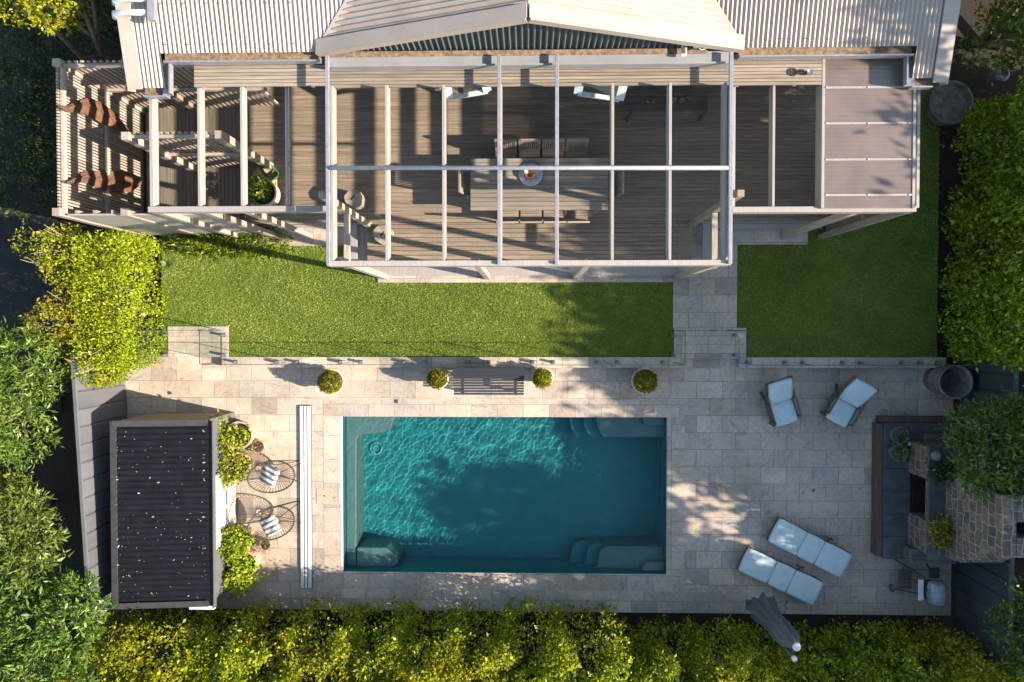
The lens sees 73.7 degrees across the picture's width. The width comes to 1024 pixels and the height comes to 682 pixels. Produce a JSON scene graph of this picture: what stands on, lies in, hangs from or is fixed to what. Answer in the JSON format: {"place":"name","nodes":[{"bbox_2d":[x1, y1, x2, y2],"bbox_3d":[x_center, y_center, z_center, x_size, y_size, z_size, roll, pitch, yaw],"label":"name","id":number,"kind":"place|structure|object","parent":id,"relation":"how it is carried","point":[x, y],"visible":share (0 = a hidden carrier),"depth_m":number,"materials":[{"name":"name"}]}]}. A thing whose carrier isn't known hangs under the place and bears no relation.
{"place":"outdoors","nodes":[
{"label":"outdoors","id":0,"kind":"place"},
{"bbox_2d":[0,0,61,409],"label":"neighbour yard","id":1,"kind":"structure","parent":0,"point":[23,285],"depth_m":16.56,"materials":[{"name":"green plant"}]},
{"bbox_2d":[0,315,72,476],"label":"garden tree","id":2,"kind":"object","parent":1,"relation":"on","point":[28,399],"visible":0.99,"depth_m":14.25,"materials":[{"name":"green plant"}]},
{"bbox_2d":[343,417,665,572],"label":"pool water","id":3,"kind":"structure","parent":0,"point":[527,494],"depth_m":16.46,"materials":[{"name":"teal liquid"}]},
{"bbox_2d":[0,0,1023,681],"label":"ground","id":4,"kind":"structure","parent":0,"point":[56,474],"depth_m":16.46,"materials":[{"name":"green plant"}]},
{"bbox_2d":[0,465,73,596],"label":"garden tree","id":5,"kind":"object","parent":4,"relation":"on","point":[34,506],"visible":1,"depth_m":13.99,"materials":[{"name":"green plant"}]},
{"bbox_2d":[0,50,116,225],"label":"bush","id":6,"kind":"object","parent":4,"relation":"on","point":[40,138],"visible":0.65,"depth_m":15.16,"materials":[{"name":"green plant"}]},
{"bbox_2d":[0,566,118,681],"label":"garden tree","id":7,"kind":"object","parent":4,"relation":"on","point":[30,640],"visible":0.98,"depth_m":14.01,"materials":[{"name":"green plant"}]},
{"bbox_2d":[0,0,120,86],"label":"garden tree","id":8,"kind":"object","parent":4,"relation":"on","point":[30,37],"visible":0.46,"depth_m":14.48,"materials":[{"name":"green plant"}]},
{"bbox_2d":[0,0,122,60],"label":"garden tree","id":9,"kind":"object","parent":4,"relation":"on","point":[26,7],"visible":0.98,"depth_m":12.45,"materials":[{"name":"green plant"}]},
{"bbox_2d":[8,217,122,290],"bbox_3d":[-10.045,-1.882,15.455,1.882,2.140,1.651,0,91,1],"label":"bush","id":10,"kind":"object","parent":4,"relation":"on","point":[48,265],"visible":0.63,"depth_m":14.96,"materials":[{"name":"green plant"}]},
{"bbox_2d":[18,282,133,351],"bbox_3d":[-9.795,-0.480,15.433,1.768,2.222,1.679,0,91,1],"label":"bush","id":11,"kind":"object","parent":4,"relation":"on","point":[65,324],"visible":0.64,"depth_m":14.80,"materials":[{"name":"green plant"}]},
{"bbox_2d":[59,335,136,391],"bbox_3d":[-9.351,0.503,15.491,1.545,2.118,1.290,0,91,1],"label":"bush","id":12,"kind":"object","parent":4,"relation":"on","point":[113,375],"visible":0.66,"depth_m":15.11,"materials":[{"name":"green plant"}]},
{"bbox_2d":[36,608,174,681],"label":"hedge shrub","id":13,"kind":"object","parent":4,"relation":"on","point":[106,676],"visible":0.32,"depth_m":15.15,"materials":[{"name":"green plant"}]},
{"bbox_2d":[99,598,222,681],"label":"hedge shrub","id":14,"kind":"object","parent":4,"relation":"on","point":[121,654],"visible":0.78,"depth_m":14.63,"materials":[{"name":"green plant"}]},
{"bbox_2d":[167,595,278,681],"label":"hedge shrub","id":15,"kind":"object","parent":4,"relation":"on","point":[199,650],"visible":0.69,"depth_m":14.89,"materials":[{"name":"green plant"}]},
{"bbox_2d":[215,595,324,681],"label":"hedge shrub","id":16,"kind":"object","parent":4,"relation":"on","point":[239,667],"visible":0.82,"depth_m":14.61,"materials":[{"name":"green plant"}]},
{"bbox_2d":[271,591,375,681],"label":"hedge shrub","id":17,"kind":"object","parent":4,"relation":"on","point":[334,640],"visible":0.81,"depth_m":14.65,"materials":[{"name":"green plant"}]},
{"bbox_2d":[330,594,420,681],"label":"hedge shrub","id":18,"kind":"object","parent":4,"relation":"on","point":[360,672],"visible":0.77,"depth_m":14.87,"materials":[{"name":"green plant"}]},
{"bbox_2d":[378,599,472,681],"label":"hedge shrub","id":19,"kind":"object","parent":4,"relation":"on","point":[429,665],"visible":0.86,"depth_m":14.45,"materials":[{"name":"green plant"}]},
{"bbox_2d":[440,599,526,681],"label":"hedge shrub","id":20,"kind":"object","parent":4,"relation":"on","point":[487,665],"visible":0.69,"depth_m":14.63,"materials":[{"name":"green plant"}]},
{"bbox_2d":[489,593,576,681],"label":"hedge shrub","id":21,"kind":"object","parent":4,"relation":"on","point":[542,673],"visible":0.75,"depth_m":14.75,"materials":[{"name":"green plant"}]},
{"bbox_2d":[86,652,982,681],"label":"steel fence","id":22,"kind":"object","parent":4,"relation":"on","point":[581,659],"visible":0.11,"depth_m":15.82,"materials":[{"name":"black metal"}]},
{"bbox_2d":[115,0,960,98],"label":"house","id":23,"kind":"structure","parent":4,"relation":"on","point":[415,34],"depth_m":11.67,"materials":[{"name":"metal"}]},
{"bbox_2d":[112,0,156,22],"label":"roof vent","id":24,"kind":"object","parent":23,"relation":"attached to","point":[150,12],"visible":1,"depth_m":11.58,"materials":[{"name":"metal"}]},
{"bbox_2d":[446,87,491,99],"bbox_3d":[-0.908,-5.147,13.882,0.973,0.340,0.287,-8,91,1],"label":"awning window","id":25,"kind":"structure","parent":23,"relation":"attached to","point":[450,95],"depth_m":14.00,"materials":[{"name":"white glass"}]},
{"bbox_2d":[194,54,821,88],"bbox_3d":[-0.129,-4.760,12.125,11.088,0.140,0.547,0,91,1],"label":"slatted awning","id":26,"kind":"object","parent":23,"relation":"attached to","point":[749,73],"visible":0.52,"depth_m":12.06,"materials":[{"name":"beige wood"}]},
{"bbox_2d":[574,86,627,101],"bbox_3d":[1.791,-5.103,13.819,1.047,0.340,0.304,9,91,1],"label":"awning window","id":27,"kind":"structure","parent":23,"relation":"attached to","point":[620,95],"depth_m":13.93,"materials":[{"name":"white glass"}]},
{"bbox_2d":[133,326,945,368],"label":"lawn kerb","id":28,"kind":"structure","parent":4,"relation":"on","point":[710,349],"depth_m":16.13,"materials":[{"name":"stone"}]},
{"bbox_2d":[542,598,636,681],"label":"hedge shrub","id":29,"kind":"object","parent":4,"relation":"on","point":[615,663],"visible":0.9,"depth_m":14.29,"materials":[{"name":"green plant"}]},
{"bbox_2d":[593,617,669,681],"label":"hedge shrub","id":30,"kind":"object","parent":4,"relation":"on","point":[641,669],"visible":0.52,"depth_m":15.04,"materials":[{"name":"green plant"}]},
{"bbox_2d":[637,613,722,681],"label":"hedge shrub","id":31,"kind":"object","parent":4,"relation":"on","point":[669,670],"visible":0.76,"depth_m":14.70,"materials":[{"name":"green plant"}]},
{"bbox_2d":[673,615,761,681],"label":"hedge shrub","id":32,"kind":"object","parent":4,"relation":"on","point":[738,673],"visible":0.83,"depth_m":14.85,"materials":[{"name":"green plant"}]},
{"bbox_2d":[727,618,815,681],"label":"hedge shrub","id":33,"kind":"object","parent":4,"relation":"on","point":[769,673],"visible":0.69,"depth_m":14.63,"materials":[{"name":"green plant"}]},
{"bbox_2d":[781,601,882,681],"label":"hedge shrub","id":34,"kind":"object","parent":4,"relation":"on","point":[863,671],"visible":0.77,"depth_m":14.64,"materials":[{"name":"green plant"}]},
{"bbox_2d":[823,614,936,681],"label":"hedge shrub","id":35,"kind":"object","parent":4,"relation":"on","point":[902,675],"visible":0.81,"depth_m":14.79,"materials":[{"name":"green plant"}]},
{"bbox_2d":[872,615,977,681],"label":"hedge shrub","id":36,"kind":"object","parent":4,"relation":"on","point":[945,661],"visible":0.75,"depth_m":14.85,"materials":[{"name":"green plant"}]},
{"bbox_2d":[924,80,973,125],"bbox_3d":[9.965,-5.412,15.707,1.000,0.520,1.000,0,91,1],"label":"round planter","id":37,"kind":"object","parent":4,"relation":"on","point":[944,105],"visible":0.95,"depth_m":15.50,"materials":[{"name":"concrete"}]},
{"bbox_2d":[924,621,1023,681],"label":"hedge shrub","id":38,"kind":"object","parent":4,"relation":"on","point":[977,661],"visible":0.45,"depth_m":14.53,"materials":[{"name":"green plant"}]},
{"bbox_2d":[934,385,1023,505],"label":"olive tree","id":39,"kind":"object","parent":4,"relation":"on","point":[982,421],"visible":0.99,"depth_m":13.24,"materials":[{"name":"green plant"}]},
{"bbox_2d":[935,189,1023,301],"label":"hedge","id":40,"kind":"object","parent":4,"relation":"on","point":[1009,271],"visible":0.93,"depth_m":14.62,"materials":[{"name":"green plant"}]},
{"bbox_2d":[937,275,1023,378],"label":"hedge","id":41,"kind":"object","parent":4,"relation":"on","point":[1010,302],"visible":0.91,"depth_m":14.54,"materials":[{"name":"green plant"}]},
{"bbox_2d":[944,76,1023,229],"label":"hedge","id":42,"kind":"object","parent":4,"relation":"on","point":[1008,109],"visible":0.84,"depth_m":14.77,"materials":[{"name":"green plant"}]},
{"bbox_2d":[953,318,1019,675],"bbox_3d":[10.510,3.265,15.183,0.095,1.885,7.531,1,91,1],"label":"steel fence","id":43,"kind":"object","parent":4,"relation":"on","point":[976,592],"visible":0.3,"depth_m":15.09,"materials":[{"name":"grey metal"}]},
{"bbox_2d":[955,0,1023,83],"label":"garden tree","id":44,"kind":"object","parent":4,"relation":"on","point":[995,34],"visible":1,"depth_m":14.03,"materials":[{"name":"green plant"}]},
{"bbox_2d":[986,66,1017,85],"bbox_3d":[11.030,-6.011,15.514,0.722,0.433,0.336,-27,90,2],"label":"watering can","id":45,"kind":"object","parent":4,"relation":"on","point":[994,80],"visible":0.8,"depth_m":15.44,"materials":[{"name":"metal"}]},
{"bbox_2d":[982,563,1023,680],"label":"garden tree","id":46,"kind":"object","parent":4,"relation":"on","point":[1012,609],"visible":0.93,"depth_m":14.14,"materials":[{"name":"green plant"}]},
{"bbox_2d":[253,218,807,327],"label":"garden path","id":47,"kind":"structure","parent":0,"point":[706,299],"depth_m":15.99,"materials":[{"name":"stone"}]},
{"bbox_2d":[318,52,743,279],"bbox_3d":[0.357,-3.164,13.887,7.540,4.338,3.626,0,91,1],"label":"tall pergola","id":48,"kind":"object","parent":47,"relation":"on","point":[583,266],"visible":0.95,"depth_m":11.85,"materials":[{"name":"metal"}]},
{"bbox_2d":[732,85,915,238],"bbox_3d":[5.583,-3.455,14.008,3.235,3.840,2.259,0,91,1],"label":"side pergola","id":49,"kind":"object","parent":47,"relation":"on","point":[884,213],"visible":0.7,"depth_m":12.16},
{"bbox_2d":[819,53,915,208],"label":"clear roof","id":50,"kind":"structure","parent":49,"relation":"on","point":[868,137],"depth_m":12.02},
{"bbox_2d":[125,367,952,615],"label":"patio paving","id":51,"kind":"structure","parent":0,"point":[752,474],"depth_m":16.27,"materials":[{"name":"stone"}]},
{"bbox_2d":[70,354,127,619],"bbox_3d":[-9.310,3.179,15.670,0.097,1.835,5.840,-3,91,1],"label":"steel fence","id":52,"kind":"object","parent":51,"relation":"on","point":[96,411],"visible":0.54,"depth_m":15.23,"materials":[{"name":"grey metal"}]},
{"bbox_2d":[110,412,235,609],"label":"garden shed","id":53,"kind":"structure","parent":51,"relation":"on","point":[156,574],"depth_m":15.00,"materials":[{"name":"grey metal"}]},
{"bbox_2d":[216,468,235,548],"bbox_3d":[-6.679,3.848,15.845,0.056,1.350,1.720,0,91,1],"label":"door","id":54,"kind":"structure","parent":53,"relation":"in","point":[225,501],"depth_m":15.80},
{"bbox_2d":[207,408,256,459],"bbox_3d":[-6.686,2.278,15.944,1.148,1.130,1.243,28,92,1],"label":"potted shrub","id":55,"kind":"object","parent":51,"relation":"on","point":[239,435],"visible":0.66,"depth_m":15.80,"materials":[{"name":"green plant"}]},
{"bbox_2d":[217,450,253,491],"bbox_3d":[-6.540,2.965,15.976,1.168,1.086,0.932,-22,91,2],"label":"potted shrub","id":56,"kind":"object","parent":51,"relation":"on","point":[239,465],"visible":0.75,"depth_m":15.75,"materials":[{"name":"green plant"}]},
{"bbox_2d":[219,523,255,562],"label":"potted shrub","id":57,"kind":"object","parent":51,"relation":"on","point":[240,540],"visible":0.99,"depth_m":15.74,"materials":[{"name":"green plant"}]},
{"bbox_2d":[222,549,269,599],"bbox_3d":[-6.375,5.452,16.086,1.113,0.956,1.036,-45,90,2],"label":"potted shrub","id":58,"kind":"object","parent":51,"relation":"on","point":[246,568],"visible":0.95,"depth_m":15.90,"materials":[{"name":"green plant"}]},
{"bbox_2d":[247,460,303,492],"bbox_3d":[-5.526,3.174,16.076,1.102,0.848,0.774,2,91,1],"label":"wire chair","id":59,"kind":"object","parent":51,"relation":"on","point":[283,474],"visible":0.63,"depth_m":16.06,"materials":[{"name":"black metal"}]},
{"bbox_2d":[259,462,279,487],"bbox_3d":[-5.677,3.130,15.986,0.450,0.265,0.460,22,92,1],"label":"striped cushion","id":60,"kind":"object","parent":59,"relation":"on","point":[269,475],"visible":0.99,"depth_m":15.91,"materials":[{"name":"fabric"}]},
{"bbox_2d":[247,500,304,540],"bbox_3d":[-5.535,4.250,16.097,1.102,0.848,0.774,-12,91,2],"label":"wire chair","id":61,"kind":"object","parent":51,"relation":"on","point":[283,520],"visible":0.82,"depth_m":16.05,"materials":[{"name":"black metal"}]},
{"bbox_2d":[259,514,280,536],"bbox_3d":[-5.670,4.320,16.005,0.450,0.267,0.460,-27,90,2],"label":"striped cushion","id":62,"kind":"object","parent":61,"relation":"on","point":[269,524],"visible":1,"depth_m":15.92,"materials":[{"name":"fabric"}]},
{"bbox_2d":[300,405,312,587],"bbox_3d":[-4.966,3.761,16.473,0.288,0.070,4.435,0,91,1],"label":"pool cover box","id":63,"kind":"object","parent":51,"relation":"on","point":[306,539],"visible":1,"depth_m":16.45,"materials":[{"name":"metal"}]},
{"bbox_2d":[315,368,344,394],"bbox_3d":[-4.238,0.950,15.990,0.620,0.872,0.620,0,91,1],"label":"box ball","id":64,"kind":"object","parent":51,"relation":"on","point":[330,381],"visible":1,"depth_m":15.75,"materials":[{"name":"green plant"}]},
{"bbox_2d":[426,368,448,389],"bbox_3d":[-1.729,0.884,15.966,0.537,0.799,0.532,0,91,1],"label":"box ball","id":65,"kind":"object","parent":51,"relation":"on","point":[438,378],"visible":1,"depth_m":15.71,"materials":[{"name":"green plant"}]},
{"bbox_2d":[452,367,523,394],"bbox_3d":[-0.542,0.925,15.937,1.636,0.802,0.661,0,91,1],"label":"slatted bench","id":66,"kind":"object","parent":51,"relation":"on","point":[463,374],"visible":1,"depth_m":15.90,"materials":[{"name":"grey wood"}]},
{"bbox_2d":[339,417,666,573],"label":"swimming pool","id":67,"kind":"structure","parent":51,"relation":"in","point":[341,460],"depth_m":16.45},
{"bbox_2d":[323,399,684,590],"bbox_3d":[-0.213,3.698,16.398,8.663,0.034,4.580,0,91,1],"label":"pool end coping","id":68,"kind":"object","parent":51,"relation":"on","point":[517,408],"visible":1,"depth_m":16.38,"materials":[{"name":"stone"}]},
{"bbox_2d":[532,367,553,389],"bbox_3d":[0.713,0.862,15.909,0.515,0.797,0.535,0,91,1],"label":"box ball","id":69,"kind":"object","parent":51,"relation":"on","point":[542,377],"visible":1,"depth_m":15.67,"materials":[{"name":"green plant"}]},
{"bbox_2d":[631,367,658,394],"bbox_3d":[3.079,0.925,15.818,0.620,0.871,0.620,0,91,1],"label":"box ball","id":70,"kind":"object","parent":51,"relation":"on","point":[644,380],"visible":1,"depth_m":15.58,"materials":[{"name":"green plant"}]},
{"bbox_2d":[745,592,800,661],"bbox_3d":[5.623,6.036,14.969,0.681,2.730,0.862,-28,90,2],"label":"folded parasol","id":71,"kind":"object","parent":51,"relation":"on","point":[763,609],"visible":1,"depth_m":14.41,"materials":[{"name":"grey fabric"}]},
{"bbox_2d":[736,545,823,604],"bbox_3d":[6.311,5.459,16.093,1.939,0.349,0.712,25,92,1],"label":"sun lounger","id":72,"kind":"object","parent":51,"relation":"on","point":[781,576],"visible":1,"depth_m":15.94,"materials":[{"name":"white fabric"}]},
{"bbox_2d":[759,375,801,426],"bbox_3d":[6.252,1.402,15.832,0.658,0.747,1.117,-18,91,2],"label":"deck chair","id":73,"kind":"object","parent":51,"relation":"on","point":[778,397],"visible":1,"depth_m":15.82,"materials":[{"name":"fabric"}]},
{"bbox_2d":[765,516,851,576],"bbox_3d":[6.982,4.782,16.064,1.896,0.348,0.732,27,92,1],"label":"sun lounger","id":74,"kind":"object","parent":51,"relation":"on","point":[807,546],"visible":1,"depth_m":15.91,"materials":[{"name":"white fabric"}]},
{"bbox_2d":[819,375,878,427],"bbox_3d":[7.793,1.420,15.796,0.658,0.747,1.117,29,92,1],"label":"deck chair","id":75,"kind":"object","parent":51,"relation":"on","point":[852,397],"visible":1,"depth_m":15.76,"materials":[{"name":"fabric"}]},
{"bbox_2d":[889,559,946,606],"bbox_3d":[9.351,5.560,15.708,0.854,0.960,0.865,0,91,1],"label":"portable grill","id":76,"kind":"object","parent":51,"relation":"on","point":[932,592],"visible":1,"depth_m":15.46,"materials":[{"name":"black metal"}]},
{"bbox_2d":[903,544,955,563],"bbox_3d":[9.547,4.882,15.830,1.050,0.700,0.330,0,91,1],"label":"stone shelf","id":77,"kind":"object","parent":51,"relation":"on","point":[910,552],"visible":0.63,"depth_m":15.49,"materials":[{"name":"grey stone"}]},
{"bbox_2d":[871,416,1023,562],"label":"outdoor fireplace","id":78,"kind":"object","parent":51,"relation":"on","point":[990,532],"visible":0.85,"depth_m":15.16,"materials":[{"name":"stone"}]},
{"bbox_2d":[888,443,908,461],"bbox_3d":[8.882,2.550,15.628,0.465,0.403,0.422,0,91,1],"label":"succulent bowl","id":79,"kind":"object","parent":78,"relation":"on","point":[898,452],"visible":1,"depth_m":15.64,"materials":[{"name":"concrete"}]},
{"bbox_2d":[889,425,910,444],"bbox_3d":[8.884,2.151,15.627,0.468,0.390,0.418,-15,91,2],"label":"succulent bowl","id":80,"kind":"object","parent":78,"relation":"on","point":[899,434],"visible":1,"depth_m":15.65,"materials":[{"name":"concrete"}]},
{"bbox_2d":[923,522,955,554],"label":"mantel plant","id":81,"kind":"object","parent":78,"relation":"on","point":[938,540],"visible":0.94,"depth_m":14.62,"materials":[{"name":"green plant"}]},
{"bbox_2d":[924,507,955,543],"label":"mantel plant","id":82,"kind":"object","parent":78,"relation":"on","point":[943,524],"visible":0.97,"depth_m":14.59,"materials":[{"name":"green plant"}]},
{"bbox_2d":[924,458,958,486],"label":"mantel plant","id":83,"kind":"object","parent":78,"relation":"on","point":[940,471],"visible":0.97,"depth_m":14.56,"materials":[{"name":"green plant"}]},
{"bbox_2d":[923,366,973,398],"bbox_3d":[9.950,0.908,15.682,0.770,0.820,0.770,0,91,1],"label":"barrel planter","id":84,"kind":"object","parent":51,"relation":"on","point":[954,382],"visible":0.98,"depth_m":15.58,"materials":[{"name":"metal"}]},
{"bbox_2d":[160,67,939,358],"bbox_3d":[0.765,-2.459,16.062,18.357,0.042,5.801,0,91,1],"label":"lawn grass","id":85,"kind":"structure","parent":0,"point":[603,295],"depth_m":16.09,"materials":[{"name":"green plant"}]},
{"bbox_2d":[66,227,168,372],"bbox_3d":[-8.902,-0.887,15.465,1.524,2.009,3.312,0,91,1],"label":"hedge","id":86,"kind":"object","parent":85,"relation":"on","point":[124,240],"visible":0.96,"depth_m":14.93,"materials":[{"name":"green plant"}]},
{"bbox_2d":[52,58,279,235],"bbox_3d":[-7.080,-3.980,14.704,3.647,3.020,3.042,0,91,1],"label":"slatted enclosure","id":87,"kind":"object","parent":85,"relation":"on","point":[106,79],"visible":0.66,"depth_m":14.40,"materials":[{"name":"white wood"}]},
{"bbox_2d":[55,97,131,132],"bbox_3d":[-8.663,-4.761,14.190,0.171,2.512,0.557,-9,91,2],"label":"leaf sculpture","id":88,"kind":"object","parent":87,"relation":"attached to","point":[100,112],"visible":0.98,"depth_m":14.27,"materials":[{"name":"metal"}]},
{"bbox_2d":[65,171,142,192],"bbox_3d":[-8.659,-3.444,14.524,0.232,2.695,0.734,0,91,1],"label":"leaf sculpture","id":89,"kind":"object","parent":87,"relation":"attached to","point":[119,181],"visible":1,"depth_m":14.80,"materials":[{"name":"metal"}]},
{"bbox_2d":[167,225,297,262],"bbox_3d":[-6.559,-2.342,16.015,3.088,0.918,1.085,0,91,1],"label":"ground shrub","id":90,"kind":"object","parent":85,"relation":"on","point":[239,245],"visible":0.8,"depth_m":15.95,"materials":[{"name":"green plant"}]},
{"bbox_2d":[148,87,325,238],"bbox_3d":[-4.939,-3.510,14.253,3.251,3.840,2.263,0,91,1],"label":"side pergola","id":91,"kind":"object","parent":85,"relation":"on","point":[216,212],"visible":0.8,"depth_m":12.40,"materials":[{"name":"white wood"}]},
{"bbox_2d":[158,68,827,275],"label":"timber deck","id":92,"kind":"structure","parent":85,"relation":"on","point":[471,131],"depth_m":15.74,"materials":[{"name":"brown wood"}]},
{"bbox_2d":[239,171,280,205],"bbox_3d":[-5.695,-3.415,15.454,0.814,0.840,0.827,0,91,1],"label":"flower pot","id":93,"kind":"object","parent":92,"relation":"on","point":[265,194],"visible":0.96,"depth_m":15.36,"materials":[{"name":"plant"}]},
{"bbox_2d":[252,165,278,185],"bbox_3d":[-5.627,-3.710,15.648,0.618,0.592,0.621,-34,90,2],"label":"wicker basket","id":94,"kind":"object","parent":92,"relation":"on","point":[262,172],"visible":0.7,"depth_m":15.49,"materials":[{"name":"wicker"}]},
{"bbox_2d":[344,189,365,209],"bbox_3d":[-3.575,-3.219,15.566,0.397,0.524,0.401,0,91,1],"label":"stump stool","id":95,"kind":"object","parent":92,"relation":"on","point":[355,199],"visible":1,"depth_m":15.31,"materials":[{"name":"beige wood"}]},
{"bbox_2d":[458,170,469,199],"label":"dining chair","id":96,"kind":"object","parent":92,"relation":"on","point":[465,182],"visible":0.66,"depth_m":15.18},
{"bbox_2d":[494,139,516,158],"bbox_3d":[-0.130,-4.120,15.273,0.480,0.913,0.553,0,91,1],"label":"dining chair","id":97,"kind":"object","parent":92,"relation":"on","point":[513,153],"visible":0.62,"depth_m":15.21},
{"bbox_2d":[519,139,540,157],"bbox_3d":[0.392,-4.120,15.261,0.480,0.913,0.553,0,91,1],"label":"dining chair","id":98,"kind":"object","parent":92,"relation":"on","point":[529,152],"visible":0.7,"depth_m":15.20,"materials":[{"name":"grey wood"}]},
{"bbox_2d":[520,210,541,223],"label":"dining chair","id":99,"kind":"object","parent":92,"relation":"on","point":[534,218],"visible":0.72,"depth_m":15.29,"materials":[{"name":"beige wood"}]},
{"bbox_2d":[470,158,607,210],"bbox_3d":[0.603,-3.446,15.350,3.016,0.750,1.132,0,91,1],"label":"dining table","id":100,"kind":"object","parent":92,"relation":"on","point":[583,189],"visible":0.89,"depth_m":14.98,"materials":[{"name":"grey wood"}]},
{"bbox_2d":[518,161,542,185],"bbox_3d":[0.405,-3.662,14.904,0.540,0.138,0.540,0,91,1],"label":"fire bowl","id":101,"kind":"object","parent":100,"relation":"on","point":[530,177],"visible":0.84,"depth_m":14.95,"materials":[{"name":"silver metal"}]},
{"bbox_2d":[542,138,564,157],"bbox_3d":[0.914,-4.120,15.248,0.480,0.913,0.553,0,91,1],"label":"dining chair","id":102,"kind":"object","parent":92,"relation":"on","point":[548,152],"visible":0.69,"depth_m":15.19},
{"bbox_2d":[565,138,588,157],"bbox_3d":[1.435,-4.120,15.236,0.480,0.913,0.553,0,91,1],"label":"dining chair","id":103,"kind":"object","parent":92,"relation":"on","point":[573,149],"visible":0.69,"depth_m":15.17,"materials":[{"name":"grey wood"}]},
{"bbox_2d":[566,210,589,223],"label":"dining chair","id":104,"kind":"object","parent":92,"relation":"on","point":[577,216],"visible":0.77,"depth_m":15.26,"materials":[{"name":"beige wood"}]},
{"bbox_2d":[626,95,706,121],"bbox_3d":[3.451,-5.233,15.348,1.770,0.550,0.445,0,91,1],"label":"rustic bench","id":105,"kind":"object","parent":92,"relation":"on","point":[690,103],"visible":0.91,"depth_m":15.18,"materials":[{"name":"brown wood"}]},
{"bbox_2d":[825,90,920,231],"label":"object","id":106,"kind":"object","parent":92,"relation":"attached to","point":[917,179],"visible":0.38,"depth_m":12.09,"materials":[{"name":"white metal"}]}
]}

